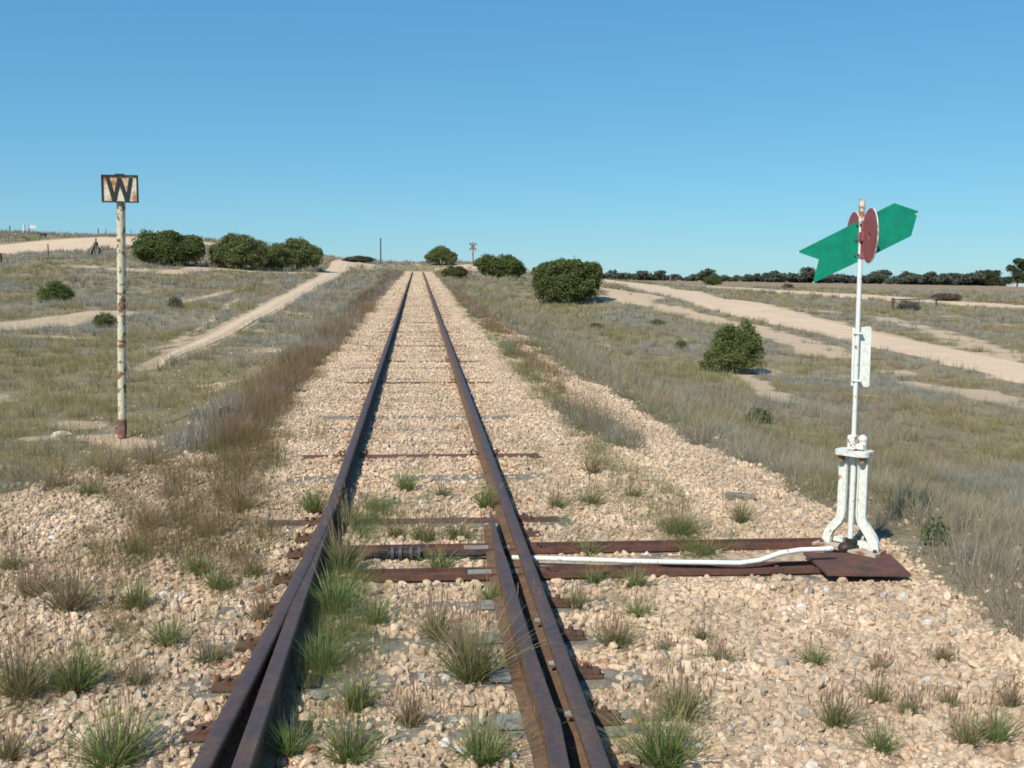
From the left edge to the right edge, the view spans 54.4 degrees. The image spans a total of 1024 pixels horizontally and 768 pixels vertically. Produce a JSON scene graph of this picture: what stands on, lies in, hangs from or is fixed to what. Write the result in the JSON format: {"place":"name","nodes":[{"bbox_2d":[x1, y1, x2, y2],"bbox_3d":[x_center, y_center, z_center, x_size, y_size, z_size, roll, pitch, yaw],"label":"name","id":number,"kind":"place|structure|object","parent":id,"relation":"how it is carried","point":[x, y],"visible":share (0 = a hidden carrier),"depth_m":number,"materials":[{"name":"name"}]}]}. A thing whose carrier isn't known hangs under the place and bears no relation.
{"place":"outdoors","nodes":[
{"label":"outdoors","id":0,"kind":"place"},
{"bbox_2d":[0,444,278,728],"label":"seeding grass","id":1,"kind":"structure","parent":0,"point":[93,546],"depth_m":5.69,"materials":[{"name":"plant"}]},
{"bbox_2d":[152,344,330,451],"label":"seeding grass","id":2,"kind":"structure","parent":0,"point":[266,401],"depth_m":11.30,"materials":[{"name":"plant"}]},
{"bbox_2d":[159,260,350,363],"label":"dirt path","id":3,"kind":"structure","parent":0,"point":[337,267],"depth_m":33.48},
{"bbox_2d":[0,238,531,272],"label":"dirt road","id":4,"kind":"structure","parent":0,"point":[81,243],"depth_m":87.49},
{"bbox_2d":[266,298,379,368],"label":"seeding grass","id":5,"kind":"structure","parent":0,"point":[316,347],"depth_m":20.82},
{"bbox_2d":[344,278,394,305],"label":"seeding grass","id":6,"kind":"structure","parent":0,"point":[369,291],"depth_m":42.62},
{"bbox_2d":[0,233,1023,767],"bbox_3d":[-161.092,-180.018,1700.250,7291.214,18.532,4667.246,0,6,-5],"label":"ground","id":7,"kind":"structure","parent":0,"point":[612,297],"depth_m":11.90,"materials":[{"name":"gravel"}]},
{"bbox_2d":[0,536,32,569],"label":"grass tuft","id":8,"kind":"object","parent":7,"relation":"on","point":[8,562],"visible":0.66,"depth_m":5.47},
{"bbox_2d":[0,712,48,760],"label":"grass tuft","id":9,"kind":"object","parent":7,"relation":"on","point":[10,746],"visible":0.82,"depth_m":3.43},
{"bbox_2d":[0,441,68,481],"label":"grass tuft","id":10,"kind":"object","parent":7,"relation":"on","point":[26,471],"visible":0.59,"depth_m":8.24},
{"bbox_2d":[0,541,74,597],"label":"grass tuft","id":11,"kind":"object","parent":7,"relation":"on","point":[25,581],"visible":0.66,"depth_m":5.06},
{"bbox_2d":[0,614,82,699],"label":"grass tuft","id":12,"kind":"object","parent":7,"relation":"on","point":[7,680],"visible":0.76,"depth_m":3.88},
{"bbox_2d":[1,443,102,489],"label":"grass tuft","id":13,"kind":"object","parent":7,"relation":"on","point":[48,479],"visible":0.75,"depth_m":7.35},
{"bbox_2d":[35,280,75,302],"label":"bush","id":14,"kind":"object","parent":7,"relation":"on","point":[55,290],"visible":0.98,"depth_m":36.15,"materials":[{"name":"green plant"}]},
{"bbox_2d":[5,618,135,694],"bbox_3d":[-1.735,1.088,3.965,0.535,0.292,0.597,0,6,-5],"label":"grass tuft","id":15,"kind":"object","parent":7,"relation":"on","point":[76,670],"visible":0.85,"depth_m":3.94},
{"bbox_2d":[0,544,154,612],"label":"grass tuft","id":16,"kind":"object","parent":7,"relation":"on","point":[70,598],"visible":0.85,"depth_m":4.83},
{"bbox_2d":[54,468,124,495],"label":"grass tuft","id":17,"kind":"object","parent":7,"relation":"on","point":[90,484],"visible":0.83,"depth_m":7.18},
{"bbox_2d":[2,660,200,767],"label":"grass tuft","id":18,"kind":"object","parent":7,"relation":"on","point":[118,748],"visible":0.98,"depth_m":3.37,"materials":[{"name":"plant"}]},
{"bbox_2d":[101,174,138,438],"bbox_3d":[-4.154,-0.686,10.695,0.372,3.087,0.120,0,6,-5],"label":"whistle board","id":19,"kind":"object","parent":7,"relation":"on","point":[120,190],"visible":0.85,"depth_m":10.61,"materials":[{"name":"beige paint"}]},
{"bbox_2d":[58,424,182,476],"bbox_3d":[-3.070,0.512,7.840,1.036,0.423,0.854,4,7,29],"label":"grass tuft","id":20,"kind":"object","parent":7,"relation":"on","point":[104,468],"visible":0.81,"depth_m":7.79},
{"bbox_2d":[77,568,170,609],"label":"grass tuft","id":21,"kind":"object","parent":7,"relation":"on","point":[138,594],"visible":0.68,"depth_m":4.88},
{"bbox_2d":[109,654,167,687],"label":"grass tuft","id":22,"kind":"object","parent":7,"relation":"on","point":[131,679],"visible":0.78,"depth_m":4.02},
{"bbox_2d":[115,424,178,465],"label":"grass tuft","id":23,"kind":"object","parent":7,"relation":"on","point":[151,451],"visible":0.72,"depth_m":8.20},
{"bbox_2d":[107,482,208,528],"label":"grass tuft","id":24,"kind":"object","parent":7,"relation":"on","point":[145,513],"visible":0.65,"depth_m":6.29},
{"bbox_2d":[130,228,206,265],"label":"bush","id":25,"kind":"object","parent":7,"relation":"on","point":[169,246],"visible":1,"depth_m":61.66,"materials":[{"name":"green plant"}]},
{"bbox_2d":[122,591,219,646],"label":"grass tuft","id":26,"kind":"object","parent":7,"relation":"on","point":[171,635],"visible":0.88,"depth_m":4.44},
{"bbox_2d":[0,473,349,767],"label":"seeding grass","id":27,"kind":"structure","parent":7,"relation":"on","point":[62,638],"depth_m":4.76,"materials":[{"name":"plant"}]},
{"bbox_2d":[165,538,227,575],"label":"grass tuft","id":28,"kind":"object","parent":7,"relation":"on","point":[193,567],"visible":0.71,"depth_m":5.42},
{"bbox_2d":[70,406,334,605],"bbox_3d":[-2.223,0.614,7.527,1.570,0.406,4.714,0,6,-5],"label":"seeding grass","id":29,"kind":"structure","parent":7,"relation":"on","point":[223,466],"depth_m":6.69,"materials":[{"name":"plant"}]},
{"bbox_2d":[174,494,235,537],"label":"grass tuft","id":30,"kind":"object","parent":7,"relation":"on","point":[212,525],"visible":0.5,"depth_m":6.10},
{"bbox_2d":[166,622,250,666],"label":"grass tuft","id":31,"kind":"object","parent":7,"relation":"on","point":[210,659],"visible":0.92,"depth_m":4.25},
{"bbox_2d":[186,557,261,590],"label":"grass tuft","id":32,"kind":"object","parent":7,"relation":"on","point":[219,582],"visible":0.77,"depth_m":5.17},
{"bbox_2d":[186,458,284,512],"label":"grass tuft","id":33,"kind":"object","parent":7,"relation":"on","point":[236,496],"visible":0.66,"depth_m":6.74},
{"bbox_2d":[207,229,273,269],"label":"bush","id":34,"kind":"object","parent":7,"relation":"on","point":[229,250],"visible":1,"depth_m":63.55,"materials":[{"name":"green plant"}]},
{"bbox_2d":[215,581,281,621],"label":"grass tuft","id":35,"kind":"object","parent":7,"relation":"on","point":[262,609],"visible":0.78,"depth_m":4.72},
{"bbox_2d":[226,549,278,576],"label":"grass tuft","id":36,"kind":"object","parent":7,"relation":"on","point":[253,566],"visible":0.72,"depth_m":5.43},
{"bbox_2d":[255,242,293,269],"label":"bush","id":37,"kind":"object","parent":7,"relation":"on","point":[280,255],"visible":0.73,"depth_m":66.03,"materials":[{"name":"green plant"}]},
{"bbox_2d":[241,709,333,757],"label":"grass tuft","id":38,"kind":"object","parent":7,"relation":"on","point":[288,746],"visible":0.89,"depth_m":3.46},
{"bbox_2d":[281,237,324,269],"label":"bush","id":39,"kind":"object","parent":7,"relation":"on","point":[306,253],"visible":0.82,"depth_m":68.89,"materials":[{"name":"green plant"}]},
{"bbox_2d":[204,481,415,745],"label":"seeding grass","id":40,"kind":"structure","parent":7,"relation":"on","point":[350,626],"depth_m":4.49,"materials":[{"name":"plant"}]},
{"bbox_2d":[279,466,347,514],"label":"grass tuft","id":41,"kind":"object","parent":7,"relation":"on","point":[315,507],"visible":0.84,"depth_m":6.72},
{"bbox_2d":[275,553,381,614],"bbox_3d":[-0.866,0.995,4.868,0.572,0.262,0.599,-2,7,-22],"label":"grass tuft","id":42,"kind":"object","parent":7,"relation":"on","point":[335,590],"visible":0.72,"depth_m":4.86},
{"bbox_2d":[290,622,374,670],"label":"grass tuft","id":43,"kind":"object","parent":7,"relation":"on","point":[313,653],"visible":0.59,"depth_m":4.21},
{"bbox_2d":[292,494,387,569],"bbox_3d":[-0.974,0.829,5.448,0.677,0.442,0.653,0,6,-5],"label":"grass tuft","id":44,"kind":"object","parent":7,"relation":"on","point":[338,557],"visible":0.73,"depth_m":5.46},
{"bbox_2d":[312,482,378,528],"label":"grass tuft","id":45,"kind":"object","parent":7,"relation":"on","point":[346,514],"visible":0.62,"depth_m":6.39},
{"bbox_2d":[282,692,412,764],"bbox_3d":[-0.559,1.193,3.454,0.490,0.250,0.541,0,6,-5],"label":"grass tuft","id":46,"kind":"object","parent":7,"relation":"on","point":[352,744],"visible":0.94,"depth_m":3.44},
{"bbox_2d":[308,651,404,712],"bbox_3d":[-0.593,1.143,3.819,0.415,0.248,0.372,0,6,-5],"label":"grass tuft","id":47,"kind":"object","parent":7,"relation":"on","point":[354,692],"visible":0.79,"depth_m":3.82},
{"bbox_2d":[339,583,414,625],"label":"grass tuft","id":48,"kind":"object","parent":7,"relation":"on","point":[379,615],"visible":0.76,"depth_m":4.72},
{"bbox_2d":[11,352,771,464],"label":"ballast stones","id":49,"kind":"object","parent":7,"relation":"on","point":[419,372],"visible":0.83,"depth_m":12.10,"materials":[{"name":"gravel"}]},
{"bbox_2d":[337,265,469,296],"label":"ballast stones","id":50,"kind":"object","parent":7,"relation":"on","point":[417,285],"visible":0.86,"depth_m":58.07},
{"bbox_2d":[376,458,439,490],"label":"grass tuft","id":51,"kind":"object","parent":7,"relation":"on","point":[404,483],"visible":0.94,"depth_m":7.39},
{"bbox_2d":[369,670,454,727],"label":"grass tuft","id":52,"kind":"object","parent":7,"relation":"on","point":[408,717],"visible":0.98,"depth_m":3.69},
{"bbox_2d":[300,507,525,767],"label":"seeding grass","id":53,"kind":"structure","parent":7,"relation":"on","point":[422,626],"depth_m":4.71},
{"bbox_2d":[47,371,784,519],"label":"weeds","id":54,"kind":"object","parent":7,"relation":"on","point":[725,459],"visible":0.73,"depth_m":8.05,"materials":[{"name":"green plant"}]},
{"bbox_2d":[347,478,489,549],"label":"seeding grass","id":55,"kind":"structure","parent":7,"relation":"on","point":[476,537],"depth_m":6.58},
{"bbox_2d":[214,295,628,379],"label":"ballast stones","id":56,"kind":"object","parent":7,"relation":"on","point":[388,306],"visible":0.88,"depth_m":23.90,"materials":[{"name":"gravel"}]},
{"bbox_2d":[142,272,701,767],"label":"railway track","id":57,"kind":"structure","parent":7,"relation":"on","point":[554,682],"depth_m":4.20,"materials":[{"name":"metal"}]},
{"bbox_2d":[512,546,832,565],"bbox_3d":[0.900,0.960,5.588,1.803,0.108,0.103,1,6,1],"label":"throw rod","id":58,"kind":"object","parent":57,"relation":"on","point":[691,562],"visible":0.94,"depth_m":5.56,"materials":[{"name":"white paint"}]},
{"bbox_2d":[382,506,479,542],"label":"grass tuft","id":59,"kind":"object","parent":7,"relation":"on","point":[420,536],"visible":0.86,"depth_m":6.14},
{"bbox_2d":[399,583,474,640],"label":"grass tuft","id":60,"kind":"object","parent":7,"relation":"on","point":[430,622],"visible":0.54,"depth_m":4.55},
{"bbox_2d":[405,538,475,567],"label":"grass tuft","id":61,"kind":"object","parent":7,"relation":"on","point":[439,558],"visible":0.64,"depth_m":5.56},
{"bbox_2d":[424,245,457,264],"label":"bush","id":62,"kind":"object","parent":7,"relation":"on","point":[441,254],"visible":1,"depth_m":118.21,"materials":[{"name":"green plant"}]},
{"bbox_2d":[366,579,560,684],"bbox_3d":[-0.162,1.017,4.128,0.786,0.434,0.881,-4,8,-39],"label":"grass tuft","id":63,"kind":"object","parent":7,"relation":"on","point":[474,657],"visible":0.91,"depth_m":4.07,"materials":[{"name":"plant"}]},
{"bbox_2d":[423,597,510,651],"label":"grass tuft","id":64,"kind":"object","parent":7,"relation":"on","point":[463,618],"visible":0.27,"depth_m":4.40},
{"bbox_2d":[434,502,502,540],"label":"grass tuft","id":65,"kind":"object","parent":7,"relation":"on","point":[453,534],"visible":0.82,"depth_m":6.15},
{"bbox_2d":[465,468,512,508],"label":"grass tuft","id":66,"kind":"object","parent":7,"relation":"on","point":[485,501],"visible":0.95,"depth_m":6.89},
{"bbox_2d":[416,678,566,767],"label":"grass tuft","id":67,"kind":"object","parent":7,"relation":"on","point":[483,753],"visible":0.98,"depth_m":3.44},
{"bbox_2d":[472,253,526,277],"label":"bush","id":68,"kind":"object","parent":7,"relation":"on","point":[502,265],"visible":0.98,"depth_m":89.03,"materials":[{"name":"green plant"}]},
{"bbox_2d":[454,297,553,379],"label":"seeding grass","id":69,"kind":"structure","parent":7,"relation":"on","point":[489,338],"depth_m":19.22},
{"bbox_2d":[0,569,1023,767],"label":"ballast stones","id":70,"kind":"object","parent":7,"relation":"on","point":[833,750],"visible":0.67,"depth_m":4.24,"materials":[{"name":"gravel"}]},
{"bbox_2d":[0,283,1023,384],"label":"scrub","id":71,"kind":"object","parent":7,"relation":"on","point":[506,311],"visible":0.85,"depth_m":33.18,"materials":[{"name":"green plant"}]},
{"bbox_2d":[0,247,1023,330],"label":"scrub","id":72,"kind":"object","parent":7,"relation":"on","point":[591,314],"visible":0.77,"depth_m":57.55,"materials":[{"name":"green plant"}]},
{"bbox_2d":[0,229,1023,303],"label":"scrub","id":73,"kind":"object","parent":7,"relation":"on","point":[1010,296],"visible":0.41,"depth_m":100.11,"materials":[{"name":"green plant"}]},
{"bbox_2d":[0,435,1023,592],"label":"ballast stones","id":74,"kind":"object","parent":7,"relation":"on","point":[742,468],"visible":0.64,"depth_m":7.11,"materials":[{"name":"gravel"}]},
{"bbox_2d":[0,316,1023,451],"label":"scrub","id":75,"kind":"object","parent":7,"relation":"on","point":[612,369],"visible":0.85,"depth_m":18.55,"materials":[{"name":"green plant"}]},
{"bbox_2d":[0,363,1023,520],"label":"scrub","id":76,"kind":"object","parent":7,"relation":"on","point":[708,426],"visible":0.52,"depth_m":11.73,"materials":[{"name":"green plant"}]},
{"bbox_2d":[0,444,1023,639],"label":"scrub","id":77,"kind":"object","parent":7,"relation":"on","point":[950,506],"visible":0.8,"depth_m":6.56,"materials":[{"name":"beige plant"}]},
{"bbox_2d":[0,504,1023,767],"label":"weeds","id":78,"kind":"object","parent":7,"relation":"on","point":[494,600],"visible":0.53,"depth_m":4.67,"materials":[{"name":"green plant"}]},
{"bbox_2d":[444,284,650,446],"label":"seeding grass","id":79,"kind":"structure","parent":7,"relation":"on","point":[497,325],"depth_m":14.70,"materials":[{"name":"plant"}]},
{"bbox_2d":[275,561,823,591],"bbox_3d":[0.489,1.115,5.461,3.500,0.194,0.250,0,6,-5],"label":"point bearer","id":80,"kind":"object","parent":7,"relation":"on","point":[567,572],"visible":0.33,"depth_m":5.46,"materials":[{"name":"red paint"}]},
{"bbox_2d":[275,537,846,564],"bbox_3d":[0.377,1.056,5.909,3.500,0.194,0.250,0,6,-5],"label":"point bearer","id":81,"kind":"object","parent":7,"relation":"on","point":[662,546],"visible":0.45,"depth_m":5.93,"materials":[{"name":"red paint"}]},
{"bbox_2d":[328,546,482,560],"bbox_3d":[-0.609,0.971,5.705,0.880,0.084,0.084,0,6,-5],"label":"stretcher rod","id":82,"kind":"object","parent":81,"relation":"on","point":[396,553],"visible":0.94,"depth_m":5.68,"materials":[{"name":"metal"}]},
{"bbox_2d":[797,199,917,576],"bbox_3d":[1.976,-0.019,5.656,0.664,2.050,0.821,0,6,-5],"label":"point indicator stand","id":83,"kind":"object","parent":81,"relation":"on","point":[867,237],"visible":1,"depth_m":5.71,"materials":[{"name":"white paint"}]},
{"bbox_2d":[530,256,603,303],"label":"bush","id":84,"kind":"object","parent":7,"relation":"on","point":[563,279],"visible":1,"depth_m":62.95,"materials":[{"name":"green plant"}]},
{"bbox_2d":[552,580,606,608],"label":"grass tuft","id":85,"kind":"object","parent":7,"relation":"on","point":[579,601],"visible":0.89,"depth_m":4.95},
{"bbox_2d":[554,428,621,474],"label":"grass tuft","id":86,"kind":"object","parent":7,"relation":"on","point":[594,464],"visible":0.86,"depth_m":8.10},
{"bbox_2d":[562,473,614,504],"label":"grass tuft","id":87,"kind":"object","parent":7,"relation":"on","point":[588,500],"visible":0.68,"depth_m":7.05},
{"bbox_2d":[573,606,654,647],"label":"grass tuft","id":88,"kind":"object","parent":7,"relation":"on","point":[610,636],"visible":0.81,"depth_m":4.49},
{"bbox_2d":[497,442,747,539],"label":"seeding grass","id":89,"kind":"structure","parent":7,"relation":"on","point":[611,494],"depth_m":7.08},
{"bbox_2d":[485,449,765,767],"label":"seeding grass","id":90,"kind":"structure","parent":7,"relation":"on","point":[526,457],"depth_m":4.83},
{"bbox_2d":[517,370,738,559],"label":"seeding grass","id":91,"kind":"structure","parent":7,"relation":"on","point":[601,448],"depth_m":7.71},
{"bbox_2d":[604,561,668,587],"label":"grass tuft","id":92,"kind":"object","parent":7,"relation":"on","point":[633,579],"visible":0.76,"depth_m":5.30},
{"bbox_2d":[612,588,672,617],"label":"grass tuft","id":93,"kind":"object","parent":7,"relation":"on","point":[637,613],"visible":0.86,"depth_m":4.86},
{"bbox_2d":[553,673,773,767],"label":"grass tuft","id":94,"kind":"object","parent":7,"relation":"on","point":[671,754],"visible":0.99,"depth_m":3.43,"materials":[{"name":"plant"}]},
{"bbox_2d":[628,490,732,535],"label":"grass tuft","id":95,"kind":"object","parent":7,"relation":"on","point":[681,523],"visible":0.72,"depth_m":6.27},
{"bbox_2d":[626,659,739,722],"bbox_3d":[0.671,1.155,3.774,0.537,0.253,0.515,0,6,-5],"label":"grass tuft","id":96,"kind":"object","parent":7,"relation":"on","point":[673,694],"visible":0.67,"depth_m":3.76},
{"bbox_2d":[686,637,746,664],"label":"grass tuft","id":97,"kind":"object","parent":7,"relation":"on","point":[716,653],"visible":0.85,"depth_m":4.31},
{"bbox_2d":[696,318,765,374],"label":"bush","id":98,"kind":"object","parent":7,"relation":"on","point":[742,347],"visible":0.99,"depth_m":27.50,"materials":[{"name":"green plant"}]},
{"bbox_2d":[719,483,762,523],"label":"grass tuft","id":99,"kind":"object","parent":7,"relation":"on","point":[739,517],"visible":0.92,"depth_m":6.59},
{"bbox_2d":[507,469,1023,767],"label":"seeding grass","id":100,"kind":"structure","parent":7,"relation":"on","point":[748,613],"depth_m":4.95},
{"bbox_2d":[599,266,1016,285],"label":"distant woodland","id":101,"kind":"object","parent":7,"relation":"on","point":[807,275],"visible":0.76,"depth_m":399.01,"materials":[{"name":"green plant"}]},
{"bbox_2d":[787,634,845,666],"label":"grass tuft","id":102,"kind":"object","parent":7,"relation":"on","point":[819,660],"visible":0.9,"depth_m":4.32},
{"bbox_2d":[794,681,884,727],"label":"grass tuft","id":103,"kind":"object","parent":7,"relation":"on","point":[839,717],"visible":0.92,"depth_m":3.75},
{"bbox_2d":[823,701,916,754],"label":"grass tuft","id":104,"kind":"object","parent":7,"relation":"on","point":[877,741],"visible":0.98,"depth_m":3.56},
{"bbox_2d":[846,667,907,703],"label":"grass tuft","id":105,"kind":"object","parent":7,"relation":"on","point":[880,691],"visible":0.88,"depth_m":3.95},
{"bbox_2d":[886,684,939,715],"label":"grass tuft","id":106,"kind":"object","parent":7,"relation":"on","point":[907,705],"visible":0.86,"depth_m":3.84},
{"bbox_2d":[919,516,952,546],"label":"shrub","id":107,"kind":"object","parent":7,"relation":"on","point":[928,529],"visible":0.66,"depth_m":6.11,"materials":[{"name":"green plant"}]},
{"bbox_2d":[921,681,974,706],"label":"grass tuft","id":108,"kind":"object","parent":7,"relation":"on","point":[945,699],"visible":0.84,"depth_m":3.92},
{"bbox_2d":[922,697,997,747],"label":"grass tuft","id":109,"kind":"object","parent":7,"relation":"on","point":[966,734],"visible":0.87,"depth_m":3.59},
{"bbox_2d":[952,691,1023,745],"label":"grass tuft","id":110,"kind":"object","parent":7,"relation":"on","point":[998,729],"visible":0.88,"depth_m":3.63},
{"bbox_2d":[980,671,1023,707],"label":"grass tuft","id":111,"kind":"object","parent":7,"relation":"on","point":[1006,699],"visible":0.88,"depth_m":3.87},
{"bbox_2d":[1002,258,1023,286],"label":"tree","id":112,"kind":"object","parent":7,"relation":"on","point":[1018,274],"visible":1,"depth_m":245.77,"materials":[{"name":"green plant"}]},
{"bbox_2d":[0,0,1023,277],"label":"sky","id":113,"kind":"structure","parent":0,"point":[684,138],"materials":[{"name":"blue"}]},
{"bbox_2d":[601,279,1023,383],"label":"dirt road","id":114,"kind":"structure","parent":0,"point":[1008,370],"depth_m":45.66,"materials":[{"name":"soil"}]},
{"bbox_2d":[692,285,1023,308],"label":"dirt road","id":115,"kind":"structure","parent":0,"point":[890,297],"depth_m":93.04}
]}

